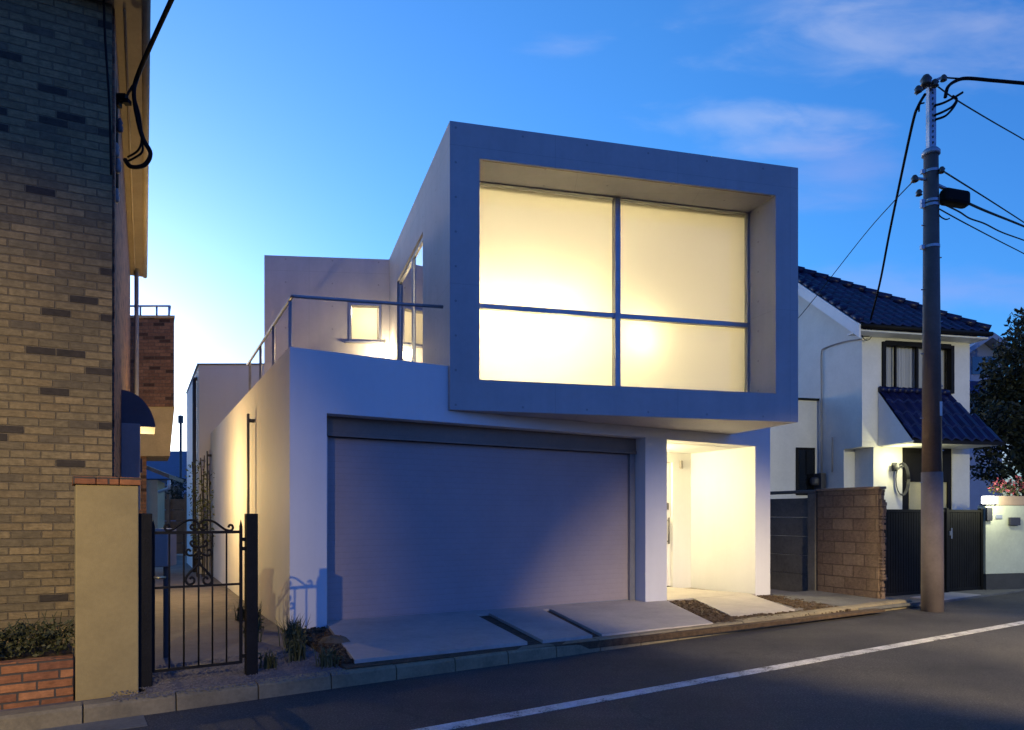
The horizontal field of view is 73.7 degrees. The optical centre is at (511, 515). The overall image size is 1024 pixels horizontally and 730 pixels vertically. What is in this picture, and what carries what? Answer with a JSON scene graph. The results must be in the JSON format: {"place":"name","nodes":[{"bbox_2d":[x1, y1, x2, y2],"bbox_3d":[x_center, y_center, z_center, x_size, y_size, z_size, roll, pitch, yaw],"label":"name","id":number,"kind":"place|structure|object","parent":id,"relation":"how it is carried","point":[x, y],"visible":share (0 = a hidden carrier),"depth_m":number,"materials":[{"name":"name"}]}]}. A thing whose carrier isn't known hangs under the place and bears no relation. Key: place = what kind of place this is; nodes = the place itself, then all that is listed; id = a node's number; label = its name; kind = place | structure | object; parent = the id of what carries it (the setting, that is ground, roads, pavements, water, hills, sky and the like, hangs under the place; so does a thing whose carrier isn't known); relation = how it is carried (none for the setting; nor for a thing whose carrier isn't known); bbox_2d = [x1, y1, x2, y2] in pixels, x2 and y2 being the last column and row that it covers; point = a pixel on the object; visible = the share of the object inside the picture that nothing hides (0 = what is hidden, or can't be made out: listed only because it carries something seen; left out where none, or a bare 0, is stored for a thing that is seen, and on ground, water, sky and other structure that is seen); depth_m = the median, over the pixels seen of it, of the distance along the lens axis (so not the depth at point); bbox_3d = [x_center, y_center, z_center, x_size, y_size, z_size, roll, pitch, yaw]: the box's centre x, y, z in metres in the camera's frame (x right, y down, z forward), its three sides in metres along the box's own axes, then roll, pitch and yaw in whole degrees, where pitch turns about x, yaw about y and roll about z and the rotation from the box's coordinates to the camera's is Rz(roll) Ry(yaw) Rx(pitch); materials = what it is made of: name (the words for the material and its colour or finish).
{"place":"outdoors","nodes":[
{"label":"outdoors","id":0,"kind":"place"},
{"bbox_2d":[144,571,341,692],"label":"path","id":1,"kind":"structure","parent":0,"point":[269,638],"depth_m":7.61,"materials":[{"name":"grey concrete"}]},
{"bbox_2d":[155,528,175,657],"bbox_3d":[-3.335,0.750,6.555,0.133,1.260,0.290,0,0,-10],"label":"letter box","id":2,"kind":"object","parent":1,"relation":"on","point":[161,550],"visible":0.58,"depth_m":6.52,"materials":[{"name":"metal"}]},
{"bbox_2d":[185,455,214,576],"bbox_3d":[-6.929,0.016,15.242,0.639,2.728,0.522,0,0,0],"label":"bamboo shrub","id":3,"kind":"object","parent":1,"relation":"on","point":[201,511],"visible":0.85,"depth_m":15.22,"materials":[{"name":"green plant"}]},
{"bbox_2d":[111,646,348,700],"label":"gravel","id":4,"kind":"structure","parent":1,"relation":"on","point":[233,671],"depth_m":5.79,"materials":[{"name":"grey gravel"}]},
{"bbox_2d":[238,615,267,641],"bbox_3d":[-2.783,1.184,7.327,0.304,0.372,0.333,0,0,-35],"label":"weed tuft","id":5,"kind":"object","parent":1,"relation":"on","point":[259,624],"visible":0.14,"depth_m":7.34,"materials":[{"name":"green plant"}]},
{"bbox_2d":[258,600,263,629],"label":"weed tuft","id":6,"kind":"object","parent":1,"relation":"on","point":[260,614],"visible":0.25,"depth_m":8.14,"materials":[{"name":"green plant"}]},
{"bbox_2d":[258,649,281,669],"bbox_3d":[-2.146,1.268,6.064,0.268,0.203,0.179,0,0,33],"label":"weed tuft","id":7,"kind":"object","parent":1,"relation":"on","point":[267,660],"visible":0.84,"depth_m":6.06,"materials":[{"name":"green plant"}]},
{"bbox_2d":[275,616,296,647],"bbox_3d":[-2.300,1.170,7.026,0.288,0.400,0.324,0,0,-17],"label":"weed tuft","id":8,"kind":"object","parent":1,"relation":"on","point":[284,635],"visible":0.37,"depth_m":7.02,"materials":[{"name":"green plant"}]},
{"bbox_2d":[279,616,309,651],"bbox_3d":[-2.128,1.150,6.783,0.325,0.440,0.442,0,0,0],"label":"weed tuft","id":9,"kind":"object","parent":1,"relation":"on","point":[299,629],"visible":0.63,"depth_m":6.75,"materials":[{"name":"green plant"}]},
{"bbox_2d":[282,633,308,662],"bbox_3d":[-2.038,1.216,6.391,0.292,0.307,0.316,0,0,0],"label":"weed tuft","id":10,"kind":"object","parent":1,"relation":"on","point":[298,654],"visible":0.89,"depth_m":6.37,"materials":[{"name":"green plant"}]},
{"bbox_2d":[313,645,342,668],"bbox_3d":[-1.634,1.253,6.152,0.245,0.235,0.333,0,0,-36],"label":"weed tuft","id":11,"kind":"object","parent":1,"relation":"on","point":[326,660],"visible":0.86,"depth_m":6.13,"materials":[{"name":"green plant"}]},
{"bbox_2d":[327,614,526,663],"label":"driveway","id":12,"kind":"structure","parent":0,"point":[372,641],"depth_m":7.35,"materials":[{"name":"concrete"}]},
{"bbox_2d":[0,554,877,722],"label":"yard ground","id":13,"kind":"structure","parent":0,"point":[177,567],"depth_m":12.52,"materials":[{"name":"brown soil"}]},
{"bbox_2d":[0,644,72,709],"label":"brick planter","id":14,"kind":"object","parent":13,"relation":"on","point":[28,679],"visible":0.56,"depth_m":5.01,"materials":[{"name":"brick"}]},
{"bbox_2d":[0,610,74,659],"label":"shrubs","id":15,"kind":"object","parent":14,"relation":"in","point":[22,631],"visible":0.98,"depth_m":5.22,"materials":[{"name":"green plant"}]},
{"bbox_2d":[0,0,174,668],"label":"brick building","id":16,"kind":"structure","parent":13,"relation":"on","point":[86,373],"depth_m":6.15,"materials":[{"name":"brick"}]},
{"bbox_2d":[103,0,111,174],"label":"wall cable","id":17,"kind":"object","parent":16,"relation":"attached to","point":[108,87],"depth_m":6.21,"materials":[{"name":"black rubber"}]},
{"bbox_2d":[116,84,133,202],"bbox_3d":[-3.821,-3.645,6.668,0.167,1.236,0.188,0,0,0],"label":"cable clamp","id":18,"kind":"object","parent":16,"relation":"attached to","point":[123,98],"visible":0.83,"depth_m":6.64,"materials":[{"name":"grey metal"}]},
{"bbox_2d":[123,0,173,168],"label":"service cable","id":19,"kind":"object","parent":18,"relation":"attached to","point":[155,34],"visible":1,"depth_m":6.73,"materials":[{"name":"black rubber"}]},
{"bbox_2d":[127,101,142,157],"bbox_3d":[-3.743,-3.852,6.764,0.186,0.574,0.039,0,0,17],"label":"service cable","id":20,"kind":"object","parent":19,"relation":"hanging from","point":[136,151],"visible":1,"depth_m":6.74,"materials":[{"name":"black rubber"}]},
{"bbox_2d":[127,142,143,161],"bbox_3d":[-3.750,-3.661,6.766,0.221,0.296,0.037,0,0,14],"label":"service cable","id":21,"kind":"object","parent":20,"relation":"hanging from","point":[136,156],"visible":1,"depth_m":6.75,"materials":[{"name":"black rubber"}]},
{"bbox_2d":[72,476,140,700],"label":"gate pillar","id":22,"kind":"structure","parent":13,"relation":"on","point":[106,581],"depth_m":5.21,"materials":[{"name":"beige paint"}]},
{"bbox_2d":[147,465,183,528],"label":"garden shed","id":23,"kind":"structure","parent":13,"relation":"on","point":[156,489],"depth_m":21.00,"materials":[{"name":"metal"}]},
{"bbox_2d":[147,451,186,498],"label":"blue roof house","id":24,"kind":"structure","parent":13,"relation":"on","point":[170,466],"depth_m":38.65,"materials":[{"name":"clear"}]},
{"bbox_2d":[165,486,178,498],"bbox_3d":[-19.210,-1.276,37.995,1.400,0.800,0.050,0,0,0],"label":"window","id":25,"kind":"structure","parent":24,"relation":"in","point":[165,486],"depth_m":37.97,"materials":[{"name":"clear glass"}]},
{"bbox_2d":[165,494,186,554],"bbox_3d":[-12.081,0.307,23.965,1.376,2.145,0.130,0,0,0],"label":"board fence","id":26,"kind":"object","parent":13,"relation":"on","point":[175,512],"visible":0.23,"depth_m":24.00,"materials":[{"name":"brown wood"}]},
{"bbox_2d":[165,476,186,498],"bbox_3d":[-12.739,-0.027,26.008,1.017,3.025,0.824,0,0,0],"label":"tree","id":27,"kind":"object","parent":13,"relation":"on","point":[177,493],"visible":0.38,"depth_m":25.91,"materials":[{"name":"green plant"}]},
{"bbox_2d":[178,415,182,495],"bbox_3d":[-13.102,-1.250,27.000,0.160,5.461,0.120,0,0,0],"label":"bare post","id":28,"kind":"object","parent":13,"relation":"on","point":[180,419],"visible":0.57,"depth_m":26.96,"materials":[{"name":"grey metal"}]},
{"bbox_2d":[139,513,257,691],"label":"iron gate","id":29,"kind":"structure","parent":13,"relation":"on","point":[147,577],"depth_m":5.63,"materials":[{"name":"black metal"}]},
{"bbox_2d":[233,599,243,621],"bbox_3d":[-3.522,1.204,8.860,0.271,0.333,0.287,0,0,42],"label":"weed tuft","id":30,"kind":"object","parent":13,"relation":"on","point":[237,616],"visible":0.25,"depth_m":8.84,"materials":[{"name":"green plant"}]},
{"bbox_2d":[186,121,797,629],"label":"concrete house","id":31,"kind":"structure","parent":13,"relation":"on","point":[516,369],"depth_m":9.92,"materials":[{"name":"white paint"}]},
{"bbox_2d":[345,303,384,343],"bbox_3d":[-2.915,-3.820,13.560,0.761,0.796,0.150,0,0,-5],"label":"small window","id":32,"kind":"structure","parent":31,"relation":"in","point":[361,341],"depth_m":13.54,"materials":[{"name":"grey metal"}]},
{"bbox_2d":[399,236,422,362],"bbox_3d":[-1.742,-3.095,11.613,0.687,2.544,2.355,0,0,-15],"label":"sliding window","id":33,"kind":"structure","parent":31,"relation":"in","point":[411,281],"depth_m":11.43,"materials":[{"name":"clear glass"}]},
{"bbox_2d":[480,181,748,391],"bbox_3d":[1.512,-3.234,10.033,4.398,2.888,0.125,0,0,-14],"label":"picture window","id":34,"kind":"structure","parent":31,"relation":"in","point":[616,316],"depth_m":10.00,"materials":[{"name":"grey metal"}]},
{"bbox_2d":[667,463,670,585],"bbox_3d":[2.656,0.160,12.798,0.871,2.340,0.118,0,0,-30],"label":"entrance door","id":35,"kind":"structure","parent":31,"relation":"in","point":[668,464],"depth_m":13.00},
{"bbox_2d":[970,307,1023,495],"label":"dark tree","id":36,"kind":"object","parent":13,"relation":"in","point":[1001,399],"visible":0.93,"depth_m":18.66,"materials":[{"name":"green plant"}]},
{"bbox_2d":[327,600,642,624],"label":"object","id":37,"kind":"structure","parent":0,"point":[481,612],"depth_m":9.21,"materials":[{"name":"concrete"}]},
{"bbox_2d":[489,609,591,642],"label":"driveway","id":38,"kind":"structure","parent":0,"point":[541,625],"depth_m":8.20,"materials":[{"name":"concrete"}]},
{"bbox_2d":[123,591,1023,729],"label":"road","id":39,"kind":"structure","parent":0,"point":[974,681],"depth_m":5.82,"materials":[{"name":"grey asphalt"}]},
{"bbox_2d":[39,715,146,729],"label":"gutter strip","id":40,"kind":"object","parent":39,"relation":"on","point":[126,723],"visible":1,"depth_m":4.80,"materials":[{"name":"concrete"}]},
{"bbox_2d":[0,599,912,729],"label":"kerb","id":41,"kind":"structure","parent":39,"relation":"on","point":[44,717],"depth_m":5.75,"materials":[{"name":"concrete"}]},
{"bbox_2d":[413,621,1023,729],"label":"road line","id":42,"kind":"object","parent":39,"relation":"on","point":[499,717],"depth_m":5.96,"materials":[{"name":"paint"}]},
{"bbox_2d":[911,74,969,612],"bbox_3d":[6.589,-2.629,10.596,0.903,8.418,0.362,0,0,0],"label":"utility pole","id":43,"kind":"object","parent":39,"relation":"on","point":[932,532],"visible":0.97,"depth_m":10.52,"materials":[{"name":"grey concrete"}]},
{"bbox_2d":[798,183,911,317],"bbox_3d":[6.853,-5.170,13.772,0.718,1.201,6.422,0,0,5],"label":"overhead cable","id":44,"kind":"object","parent":43,"relation":"attached to","point":[857,243],"visible":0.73,"depth_m":14.20,"materials":[{"name":"black rubber"}]},
{"bbox_2d":[868,93,926,329],"bbox_3d":[7.292,-5.445,13.227,0.175,2.230,5.665,0,0,20],"label":"overhead cable","id":45,"kind":"object","parent":43,"relation":"attached to","point":[903,166],"visible":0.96,"depth_m":12.19,"materials":[{"name":"black rubber"}]},
{"bbox_2d":[934,95,957,115],"bbox_3d":[6.707,-6.343,10.550,0.359,0.325,0.036,0,0,0],"label":"jumper lead","id":46,"kind":"object","parent":43,"relation":"attached to","point":[947,109],"visible":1,"depth_m":10.54,"materials":[{"name":"black rubber"}]},
{"bbox_2d":[935,102,957,120],"bbox_3d":[6.713,-6.259,10.550,0.343,0.293,0.036,0,0,0],"label":"jumper lead","id":47,"kind":"object","parent":43,"relation":"attached to","point":[947,114],"visible":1,"depth_m":10.54,"materials":[{"name":"black rubber"}]},
{"bbox_2d":[934,91,963,106],"bbox_3d":[6.751,-6.444,10.550,0.445,0.231,0.036,0,0,0],"label":"jumper lead","id":48,"kind":"object","parent":43,"relation":"attached to","point":[948,100],"visible":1,"depth_m":10.54,"materials":[{"name":"black rubber"}]},
{"bbox_2d":[937,86,1023,139],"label":"overhead cable","id":49,"kind":"object","parent":43,"relation":"attached to","point":[940,88],"visible":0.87,"depth_m":12.56,"materials":[{"name":"black rubber"}]},
{"bbox_2d":[939,208,1023,253],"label":"overhead cable","id":50,"kind":"object","parent":43,"relation":"attached to","point":[977,229],"visible":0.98,"depth_m":12.71,"materials":[{"name":"black rubber"}]},
{"bbox_2d":[943,76,1023,98],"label":"overhead cable","id":51,"kind":"object","parent":43,"relation":"attached to","point":[992,80],"visible":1,"depth_m":10.58,"materials":[{"name":"black rubber"}]},
{"bbox_2d":[945,171,1023,222],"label":"overhead cable","id":52,"kind":"object","parent":43,"relation":"attached to","point":[956,179],"visible":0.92,"depth_m":12.88,"materials":[{"name":"black rubber"}]},
{"bbox_2d":[946,206,1023,240],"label":"overhead cable","id":53,"kind":"object","parent":43,"relation":"attached to","point":[960,212],"visible":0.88,"depth_m":12.52,"materials":[{"name":"black rubber"}]},
{"bbox_2d":[969,203,1023,226],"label":"overhead cable","id":54,"kind":"object","parent":43,"relation":"attached to","point":[991,213],"visible":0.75,"depth_m":12.34,"materials":[{"name":"black rubber"}]},
{"bbox_2d":[130,0,1023,495],"label":"sky","id":55,"kind":"structure","parent":0,"point":[307,128],"materials":[{"name":"blue"}]},
{"bbox_2d":[302,604,884,669],"bbox_3d":[1.563,1.378,9.026,8.270,0.124,2.170,0,0,-30],"label":"soil bed","id":56,"kind":"object","parent":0,"point":[620,641],"visible":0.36,"depth_m":7.85,"materials":[{"name":"brown soil"}]},
{"bbox_2d":[318,635,350,644],"bbox_3d":[-1.829,1.290,7.037,0.329,0.126,0.165,0,0,0],"label":"rock","id":57,"kind":"object","parent":56,"relation":"on","point":[337,639],"visible":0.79,"depth_m":6.98,"materials":[{"name":"grey stone"}]},
{"bbox_2d":[303,595,850,663],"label":"bark chips","id":58,"kind":"object","parent":56,"relation":"on","point":[697,607],"visible":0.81,"depth_m":9.46,"materials":[{"name":"wood"}]},
{"bbox_2d":[550,600,712,635],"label":"driveway","id":59,"kind":"structure","parent":0,"point":[611,619],"depth_m":8.95,"materials":[{"name":"concrete"}]},
{"bbox_2d":[667,587,754,600],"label":"entrance floor","id":60,"kind":"structure","parent":0,"point":[673,593],"depth_m":11.73,"materials":[{"name":"beige tile"}]},
{"bbox_2d":[694,594,794,616],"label":"driveway","id":61,"kind":"structure","parent":0,"point":[741,605],"depth_m":10.31,"materials":[{"name":"concrete"}]},
{"bbox_2d":[771,590,920,609],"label":"driveway","id":62,"kind":"structure","parent":0,"point":[830,598],"depth_m":11.35,"materials":[{"name":"concrete"}]},
{"bbox_2d":[816,486,887,598],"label":"block wall","id":63,"kind":"structure","parent":62,"relation":"on","point":[851,542],"depth_m":11.91,"materials":[{"name":"brick"}]},
{"bbox_2d":[770,589,1023,606],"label":"pavement","id":64,"kind":"structure","parent":0,"point":[984,593],"depth_m":12.77,"materials":[{"name":"concrete"}]},
{"bbox_2d":[770,490,817,591],"bbox_3d":[4.456,0.497,15.034,0.150,1.965,5.400,0,0,-26],"label":"panel fence","id":65,"kind":"object","parent":64,"relation":"on","point":[793,521],"visible":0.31,"depth_m":13.06,"materials":[{"name":"grey metal"}]},
{"bbox_2d":[770,266,1004,572],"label":"white house","id":66,"kind":"structure","parent":64,"relation":"on","point":[858,423],"depth_m":16.49,"materials":[{"name":"paint"}]},
{"bbox_2d":[796,447,814,494],"bbox_3d":[7.500,-1.139,17.450,0.524,1.216,0.152,0,0,0],"label":"side window","id":67,"kind":"structure","parent":66,"relation":"in","point":[805,457],"depth_m":17.42,"materials":[{"name":"black glass"}]},
{"bbox_2d":[881,340,954,393],"bbox_3d":[9.678,-3.517,16.386,1.993,1.247,0.251,0,0,-12],"label":"upper window","id":68,"kind":"structure","parent":66,"relation":"in","point":[901,361],"depth_m":16.40,"materials":[{"name":"black glass"}]},
{"bbox_2d":[909,482,945,508],"bbox_3d":[10.012,0.308,16.466,1.056,2.245,0.050,0,0,-12],"label":"front door","id":69,"kind":"structure","parent":66,"relation":"in","point":[915,487],"depth_m":16.38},
{"bbox_2d":[884,508,982,596],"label":"black gate","id":70,"kind":"structure","parent":64,"relation":"on","point":[963,549],"depth_m":12.95,"materials":[{"name":"metal"}]},
{"bbox_2d":[910,592,980,599],"bbox_3d":[7.808,1.442,12.279,1.500,0.015,0.500,0,0,-33],"label":"ramp plate","id":71,"kind":"object","parent":64,"relation":"on","point":[951,595],"visible":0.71,"depth_m":12.32,"materials":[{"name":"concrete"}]},
{"bbox_2d":[978,505,1023,589],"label":"garden wall","id":72,"kind":"structure","parent":64,"relation":"on","point":[1003,547],"depth_m":13.50,"materials":[{"name":"paint"}]},
{"bbox_2d":[980,496,996,504],"bbox_3d":[9.400,-0.300,13.479,0.260,0.181,0.140,0,0,-14],"label":"wall lamp","id":73,"kind":"object","parent":72,"relation":"on","point":[987,500],"visible":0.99,"depth_m":13.42,"materials":[{"name":"white glass"}]},
{"bbox_2d":[986,475,1023,505],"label":"flower trough","id":74,"kind":"object","parent":72,"relation":"on","point":[1009,500],"visible":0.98,"depth_m":13.57,"materials":[{"name":"pink plant"}]},
{"bbox_2d":[970,332,1021,509],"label":"gabled house","id":75,"kind":"structure","parent":0,"point":[980,350],"depth_m":27.00,"materials":[{"name":"grey paint"}]},
{"bbox_2d":[972,356,994,373],"bbox_3d":[18.631,-5.949,26.975,0.900,0.700,0.030,0,0,0],"label":"window","id":76,"kind":"structure","parent":75,"relation":"in","point":[975,359],"depth_m":26.96,"materials":[{"name":"blue glass"}]}
]}

